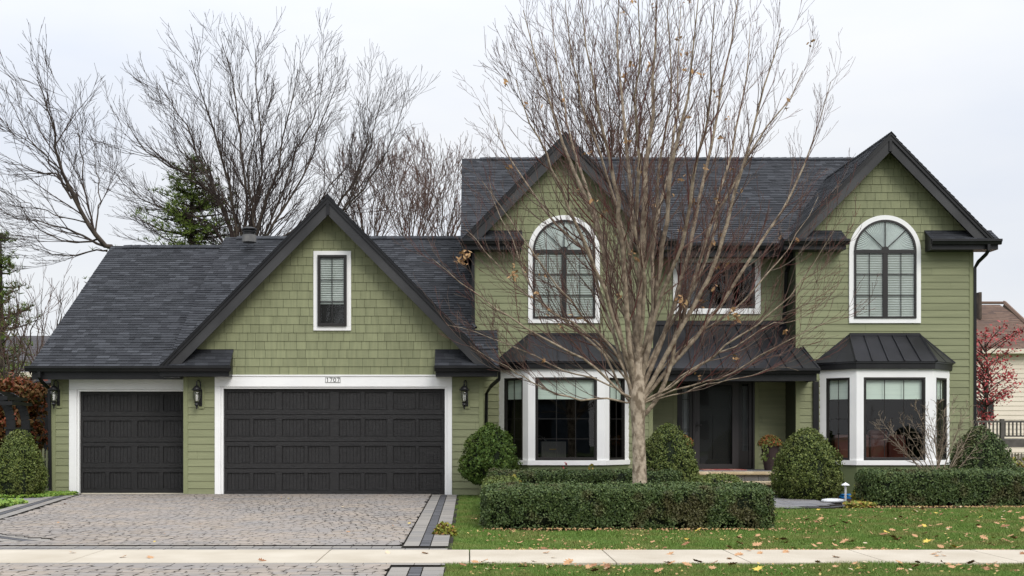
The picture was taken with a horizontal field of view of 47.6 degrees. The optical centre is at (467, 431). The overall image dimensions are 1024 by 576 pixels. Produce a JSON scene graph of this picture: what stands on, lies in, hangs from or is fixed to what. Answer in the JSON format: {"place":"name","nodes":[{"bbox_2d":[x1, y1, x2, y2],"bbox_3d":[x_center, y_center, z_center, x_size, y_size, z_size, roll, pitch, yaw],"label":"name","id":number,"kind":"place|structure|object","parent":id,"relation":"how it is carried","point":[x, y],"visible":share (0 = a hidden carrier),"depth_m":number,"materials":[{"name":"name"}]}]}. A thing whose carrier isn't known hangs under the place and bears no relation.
{"place":"outdoors","nodes":[
{"label":"outdoors","id":0,"kind":"place"},
{"bbox_2d":[2,497,42,500],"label":"side path","id":1,"kind":"structure","parent":0,"point":[30,499],"depth_m":25.60,"materials":[{"name":"grey concrete"}]},
{"bbox_2d":[0,428,49,497],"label":"boxwood shrub","id":2,"kind":"object","parent":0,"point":[23,469],"visible":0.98,"depth_m":25.86,"materials":[{"name":"green plant"}]},
{"bbox_2d":[4,336,49,379],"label":"neighbour house","id":3,"kind":"structure","parent":0,"point":[34,339],"depth_m":66.08,"materials":[{"name":"grey"}]},
{"bbox_2d":[5,379,50,484],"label":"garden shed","id":4,"kind":"structure","parent":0,"point":[46,418],"depth_m":32.40,"materials":[{"name":"black"}]},
{"bbox_2d":[0,564,390,575],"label":"paving","id":5,"kind":"structure","parent":0,"point":[279,569],"depth_m":12.22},
{"bbox_2d":[0,494,458,549],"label":"driveway","id":6,"kind":"structure","parent":0,"point":[450,539],"depth_m":19.12,"materials":[{"name":"grey stone"}]},
{"bbox_2d":[0,494,431,545],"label":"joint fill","id":7,"kind":"object","parent":6,"relation":"on","point":[145,536],"visible":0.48,"depth_m":18.71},
{"bbox_2d":[0,495,446,574],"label":"paving band","id":8,"kind":"object","parent":6,"relation":"on","point":[427,539],"visible":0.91,"depth_m":17.89,"materials":[{"name":"grey stone"}]},
{"bbox_2d":[0,493,456,575],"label":"driveway border","id":9,"kind":"object","parent":6,"relation":"on","point":[212,548],"visible":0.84,"depth_m":14.55,"materials":[{"name":"grey stone"}]},
{"bbox_2d":[0,493,456,575],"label":"joint fill","id":10,"kind":"object","parent":6,"relation":"on","point":[254,546],"visible":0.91,"depth_m":16.07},
{"bbox_2d":[432,521,458,535],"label":"garden plant","id":11,"kind":"object","parent":6,"relation":"on","point":[443,528],"visible":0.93,"depth_m":16.52,"materials":[{"name":"yellow plant"}]},
{"bbox_2d":[386,565,445,575],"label":"apron","id":12,"kind":"object","parent":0,"point":[410,566],"visible":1,"depth_m":12.76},
{"bbox_2d":[0,564,390,575],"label":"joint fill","id":13,"kind":"object","parent":12,"relation":"on","point":[388,569],"visible":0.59,"depth_m":11.99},
{"bbox_2d":[457,422,522,485],"bbox_3d":[0.484,0.646,26.016,1.483,1.748,1.539,0,0,0],"label":"conifer shrub","id":14,"kind":"object","parent":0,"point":[491,446],"visible":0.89,"depth_m":25.61,"materials":[{"name":"green plant"}]},
{"bbox_2d":[0,485,1023,572],"bbox_3d":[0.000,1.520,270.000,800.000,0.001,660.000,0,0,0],"label":"ground","id":15,"kind":"structure","parent":0,"point":[532,528],"depth_m":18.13,"materials":[{"name":"green plant"}]},
{"bbox_2d":[0,497,27,506],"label":"ground cover","id":16,"kind":"object","parent":15,"relation":"on","point":[8,502],"visible":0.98,"depth_m":23.36,"materials":[{"name":"green plant"}]},
{"bbox_2d":[0,391,32,435],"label":"arbor","id":17,"kind":"object","parent":15,"relation":"on","point":[7,399],"visible":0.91,"depth_m":27.34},
{"bbox_2d":[0,228,40,379],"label":"pine tree","id":18,"kind":"object","parent":15,"relation":"on","point":[3,293],"visible":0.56,"depth_m":39.89,"materials":[{"name":"plant"}]},
{"bbox_2d":[0,370,50,454],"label":"russet shrub","id":19,"kind":"object","parent":15,"relation":"on","point":[29,390],"visible":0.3,"depth_m":29.85,"materials":[{"name":"brown plant"}]},
{"bbox_2d":[0,257,69,383],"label":"bare sapling","id":20,"kind":"object","parent":15,"relation":"on","point":[14,354],"visible":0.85,"depth_m":35.80,"materials":[{"name":"brown wood"}]},
{"bbox_2d":[0,490,78,497],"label":"ground cover","id":21,"kind":"object","parent":15,"relation":"on","point":[55,493],"visible":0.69,"depth_m":26.21,"materials":[{"name":"green plant"}]},
{"bbox_2d":[0,250,81,379],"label":"bare sapling","id":22,"kind":"object","parent":15,"relation":"on","point":[43,335],"visible":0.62,"depth_m":36.42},
{"bbox_2d":[39,448,48,490],"bbox_3d":[-10.143,0.805,27.900,0.419,1.290,0.040,0,0,0],"label":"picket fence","id":23,"kind":"object","parent":15,"relation":"on","point":[43,453],"visible":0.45,"depth_m":27.88,"materials":[{"name":"black wood"}]},
{"bbox_2d":[0,17,134,270],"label":"bare tree","id":24,"kind":"object","parent":15,"relation":"on","point":[68,188],"visible":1,"depth_m":37.83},
{"bbox_2d":[84,151,266,282],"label":"pine tree","id":25,"kind":"object","parent":15,"relation":"on","point":[191,197],"visible":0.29,"depth_m":44.83,"materials":[{"name":"green plant"}]},
{"bbox_2d":[70,3,384,244],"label":"bare tree","id":26,"kind":"object","parent":15,"relation":"on","point":[254,201],"visible":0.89,"depth_m":44.09,"materials":[{"name":"brown plant"}]},
{"bbox_2d":[295,129,424,235],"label":"bare tree","id":27,"kind":"object","parent":15,"relation":"on","point":[376,229],"visible":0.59,"depth_m":51.83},
{"bbox_2d":[303,44,440,215],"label":"bare tree","id":28,"kind":"object","parent":15,"relation":"on","point":[351,197],"visible":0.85,"depth_m":45.78,"materials":[{"name":"brown plant"}]},
{"bbox_2d":[335,122,477,235],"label":"bare tree","id":29,"kind":"object","parent":15,"relation":"on","point":[407,217],"visible":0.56,"depth_m":55.40,"materials":[{"name":"brown plant"}]},
{"bbox_2d":[387,141,481,235],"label":"bare tree","id":30,"kind":"object","parent":15,"relation":"on","point":[423,196],"visible":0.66,"depth_m":50.20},
{"bbox_2d":[455,495,480,507],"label":"grass","id":31,"kind":"structure","parent":15,"relation":"on","point":[469,501],"depth_m":24.60,"materials":[{"name":"green plant"}]},
{"bbox_2d":[481,475,519,519],"bbox_3d":[0.623,1.174,20.791,0.814,0.696,4.308,0,0,0],"label":"boxwood hedge","id":32,"kind":"object","parent":15,"relation":"on","point":[495,479],"visible":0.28,"depth_m":21.43,"materials":[{"name":"green plant"}]},
{"bbox_2d":[24,131,1002,495],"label":"house","id":33,"kind":"structure","parent":15,"relation":"on","point":[314,351],"depth_m":28.00,"materials":[{"name":"green wood"}]},
{"bbox_2d":[81,392,182,493],"bbox_3d":[-7.990,0.261,27.802,2.581,2.477,0.076,0,0,0],"label":"garage door","id":34,"kind":"structure","parent":33,"relation":"in","point":[132,442],"depth_m":27.79,"materials":[{"name":"black"}]},
{"bbox_2d":[313,251,350,330],"bbox_3d":[-3.155,-3.269,26.955,0.876,1.852,0.110,0,0,0],"label":"window","id":35,"kind":"structure","parent":33,"relation":"in","point":[331,269],"depth_m":26.95,"materials":[{"name":"white"}]},
{"bbox_2d":[224,389,444,494],"bbox_3d":[-3.116,0.241,27.102,5.157,2.517,0.076,0,0,0],"label":"garage door","id":36,"kind":"structure","parent":33,"relation":"in","point":[277,441],"depth_m":27.09,"materials":[{"name":"black metal"}]},
{"bbox_2d":[540,441,565,456],"bbox_3d":[2.160,0.655,29.377,0.620,0.790,0.447,0,0,0],"label":"sideboard","id":37,"kind":"object","parent":33,"relation":"on","point":[547,448],"visible":0.56,"depth_m":29.18,"materials":[{"name":"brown wood"}]},
{"bbox_2d":[528,215,599,322],"bbox_3d":[2.353,-3.969,28.366,1.752,2.639,0.088,0,0,0],"label":"window","id":38,"kind":"structure","parent":33,"relation":"in","point":[539,233],"depth_m":28.37,"materials":[{"name":"white metal"}]},
{"bbox_2d":[499,333,629,472],"bbox_3d":[2.353,-0.455,28.019,3.498,3.910,0.904,0,0,0],"label":"bay window","id":39,"kind":"structure","parent":33,"relation":"in","point":[510,387],"depth_m":27.80,"materials":[{"name":"white metal"}]},
{"bbox_2d":[677,382,754,468],"bbox_3d":[6.265,-0.250,29.375,2.259,2.500,0.350,0,0,0],"label":"front door","id":40,"kind":"structure","parent":33,"relation":"in","point":[719,418],"depth_m":29.39,"materials":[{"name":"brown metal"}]},
{"bbox_2d":[673,259,760,313],"bbox_3d":[6.285,-3.680,29.360,2.210,1.440,0.220,0,0,0],"label":"window","id":41,"kind":"structure","parent":33,"relation":"in","point":[675,277],"depth_m":29.25,"materials":[{"name":"white metal"}]},
{"bbox_2d":[757,434,782,470],"bbox_3d":[7.377,0.511,28.284,0.624,0.886,0.630,0,0,0],"label":"planter","id":42,"kind":"object","parent":33,"relation":"on","point":[769,446],"visible":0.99,"depth_m":28.13,"materials":[{"name":"black plant"}]},
{"bbox_2d":[830,430,906,457],"bbox_3d":[10.025,0.480,29.330,1.950,1.040,0.940,0,0,0],"label":"sofa","id":43,"kind":"object","parent":33,"relation":"in","point":[874,445],"visible":0.34,"depth_m":28.86,"materials":[{"name":"fabric"}]},
{"bbox_2d":[849,215,920,322],"bbox_3d":[10.205,-3.969,28.366,1.752,2.639,0.088,0,0,0],"label":"window","id":44,"kind":"structure","parent":33,"relation":"in","point":[884,235],"depth_m":28.37,"materials":[{"name":"white metal"}]},
{"bbox_2d":[815,333,955,493],"bbox_3d":[10.205,-0.455,28.019,3.498,3.910,0.904,0,0,0],"label":"bay window","id":45,"kind":"structure","parent":33,"relation":"in","point":[870,366],"depth_m":27.81,"materials":[{"name":"white metal"}]},
{"bbox_2d":[474,0,731,156],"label":"bare tree","id":46,"kind":"object","parent":15,"relation":"on","point":[601,144],"visible":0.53,"depth_m":45.32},
{"bbox_2d":[477,478,777,530],"bbox_3d":[2.449,1.128,18.064,4.617,0.787,1.330,0,0,0],"label":"boxwood hedge","id":47,"kind":"object","parent":15,"relation":"on","point":[617,504],"visible":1,"depth_m":17.52,"materials":[{"name":"green plant"}]},
{"bbox_2d":[391,0,880,483],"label":"maple tree","id":48,"kind":"object","parent":15,"relation":"on","point":[636,355],"visible":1,"depth_m":20.94,"materials":[{"name":"brown plant"}]},
{"bbox_2d":[690,471,743,483],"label":"boxwood hedge","id":49,"kind":"object","parent":15,"relation":"on","point":[724,477],"visible":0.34,"depth_m":19.81,"materials":[{"name":"green plant"}]},
{"bbox_2d":[467,505,1023,574],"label":"leaf litter","id":50,"kind":"object","parent":15,"relation":"on","point":[771,567],"visible":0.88,"depth_m":15.01,"materials":[{"name":"plant"}]},
{"bbox_2d":[977,320,1023,428],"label":"red tree","id":51,"kind":"object","parent":15,"relation":"on","point":[982,375],"visible":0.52,"depth_m":35.87,"materials":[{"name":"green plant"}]},
{"bbox_2d":[977,419,1023,448],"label":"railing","id":52,"kind":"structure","parent":15,"relation":"on","point":[1002,435],"depth_m":34.00,"materials":[{"name":"white wood"}]},
{"bbox_2d":[1011,453,1023,466],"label":"plank fence","id":53,"kind":"object","parent":15,"relation":"on","point":[1021,455],"visible":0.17,"depth_m":31.48,"materials":[{"name":"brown wood"}]},
{"bbox_2d":[1012,454,1023,466],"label":"garden plant","id":54,"kind":"object","parent":15,"relation":"on","point":[1020,463],"visible":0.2,"depth_m":29.50,"materials":[{"name":"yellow plant"}]},
{"bbox_2d":[0,550,1023,565],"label":"sidewalk","id":55,"kind":"structure","parent":0,"point":[636,557],"depth_m":13.55,"materials":[{"name":"concrete"}]},
{"bbox_2d":[0,0,1023,335],"label":"sky","id":56,"kind":"structure","parent":0,"point":[946,77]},
{"bbox_2d":[487,466,682,483],"bbox_3d":[2.334,1.110,23.331,3.945,0.824,0.956,0,0,0],"label":"boxwood hedge","id":57,"kind":"object","parent":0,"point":[545,475],"visible":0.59,"depth_m":23.02,"materials":[{"name":"green plant"}]},
{"bbox_2d":[645,422,699,482],"bbox_3d":[4.399,0.660,25.592,1.540,1.722,1.593,0,0,0],"label":"boxwood shrub","id":58,"kind":"object","parent":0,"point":[667,446],"visible":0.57,"depth_m":25.18,"materials":[{"name":"green plant"}]},
{"bbox_2d":[684,435,693,447],"bbox_3d":[5.245,0.514,28.392,0.602,0.879,0.644,0,0,0],"label":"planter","id":59,"kind":"object","parent":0,"point":[690,439],"visible":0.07,"depth_m":28.26,"materials":[{"name":"black plant"}]},
{"bbox_2d":[699,469,744,469],"bbox_3d":[6.299,0.947,28.675,1.063,0.013,0.650,0,0,0],"label":"door mat","id":60,"kind":"object","parent":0,"point":[721,469],"depth_m":28.53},
{"bbox_2d":[440,560,1023,575],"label":"grass","id":61,"kind":"structure","parent":0,"point":[696,569],"depth_m":12.34,"materials":[{"name":"green plant"}]},
{"bbox_2d":[563,558,572,564],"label":"fallen leaf","id":62,"kind":"object","parent":61,"relation":"on","point":[568,561],"visible":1,"depth_m":12.78,"materials":[{"name":"beige plant"}]},
{"bbox_2d":[774,497,835,508],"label":"path paving","id":63,"kind":"structure","parent":0,"point":[780,502],"depth_m":24.08,"materials":[{"name":"grey stone"}]},
{"bbox_2d":[806,502,843,507],"bbox_3d":[7.349,1.476,24.251,1.190,0.003,4.622,0,0,18],"label":"path border","id":64,"kind":"object","parent":63,"relation":"on","point":[825,507],"visible":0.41,"depth_m":22.45,"materials":[{"name":"grey stone"}]},
{"bbox_2d":[803,499,843,508],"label":"path","id":65,"kind":"structure","parent":0,"point":[837,504],"depth_m":23.37,"materials":[{"name":"grey stone"}]},
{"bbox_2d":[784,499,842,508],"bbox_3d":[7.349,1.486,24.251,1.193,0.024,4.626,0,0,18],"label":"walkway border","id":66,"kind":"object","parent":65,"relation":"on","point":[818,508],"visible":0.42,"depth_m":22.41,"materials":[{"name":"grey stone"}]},
{"bbox_2d":[821,498,844,502],"bbox_3d":[7.627,1.448,24.200,0.500,0.085,0.487,0,0,0],"label":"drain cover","id":67,"kind":"object","parent":65,"relation":"on","point":[832,500],"visible":0.94,"depth_m":24.03,"materials":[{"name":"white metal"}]},
{"bbox_2d":[833,493,1023,508],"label":"planting bed","id":68,"kind":"object","parent":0,"point":[889,506],"depth_m":23.18,"materials":[{"name":"brown soil"}]},
{"bbox_2d":[768,427,844,499],"bbox_3d":[7.498,0.705,25.710,1.684,1.629,1.693,0,0,0],"label":"boxwood shrub","id":69,"kind":"object","parent":68,"relation":"on","point":[806,466],"visible":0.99,"depth_m":25.24,"materials":[{"name":"green plant"}]},
{"bbox_2d":[839,494,850,498],"bbox_3d":[8.460,1.423,25.400,0.665,0.126,0.423,0,0,0],"label":"garden hose","id":70,"kind":"object","parent":68,"relation":"on","point":[841,496],"visible":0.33,"depth_m":25.30,"materials":[{"name":"blue plastic"}]},
{"bbox_2d":[842,482,848,500],"bbox_3d":[8.014,1.292,24.600,0.180,0.415,0.175,0,0,0],"label":"path light","id":71,"kind":"object","parent":68,"relation":"on","point":[845,484],"visible":0.94,"depth_m":24.58,"materials":[{"name":"white metal"}]},
{"bbox_2d":[849,485,867,501],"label":"garden plant","id":72,"kind":"object","parent":68,"relation":"on","point":[852,496],"visible":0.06,"depth_m":24.58,"materials":[{"name":"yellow plant"}]},
{"bbox_2d":[843,499,877,507],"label":"ground cover","id":73,"kind":"object","parent":68,"relation":"on","point":[857,504],"visible":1,"depth_m":22.68,"materials":[{"name":"yellow plant"}]},
{"bbox_2d":[869,395,987,469],"bbox_3d":[9.888,0.161,24.804,2.510,1.915,0.860,0,0,-6],"label":"bare shrub","id":74,"kind":"object","parent":68,"relation":"on","point":[934,440],"visible":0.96,"depth_m":24.85,"materials":[{"name":"brown plant"}]},
{"bbox_2d":[852,466,1023,506],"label":"boxwood hedge","id":75,"kind":"object","parent":68,"relation":"on","point":[949,486],"visible":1,"depth_m":22.93,"materials":[{"name":"green plant"}]},
{"bbox_2d":[946,424,1016,469],"bbox_3d":[11.319,0.683,25.583,1.506,1.674,1.655,0,0,0],"label":"boxwood shrub","id":76,"kind":"object","parent":68,"relation":"on","point":[993,454],"visible":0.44,"depth_m":25.21,"materials":[{"name":"green plant"}]},
{"bbox_2d":[977,292,1023,461],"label":"neighbour house","id":77,"kind":"structure","parent":0,"point":[1013,409],"depth_m":49.99,"materials":[{"name":"brown"}]},
{"bbox_2d":[977,399,987,418],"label":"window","id":78,"kind":"structure","parent":77,"relation":"in","point":[978,409],"depth_m":49.95,"materials":[{"name":"black"}]}
]}

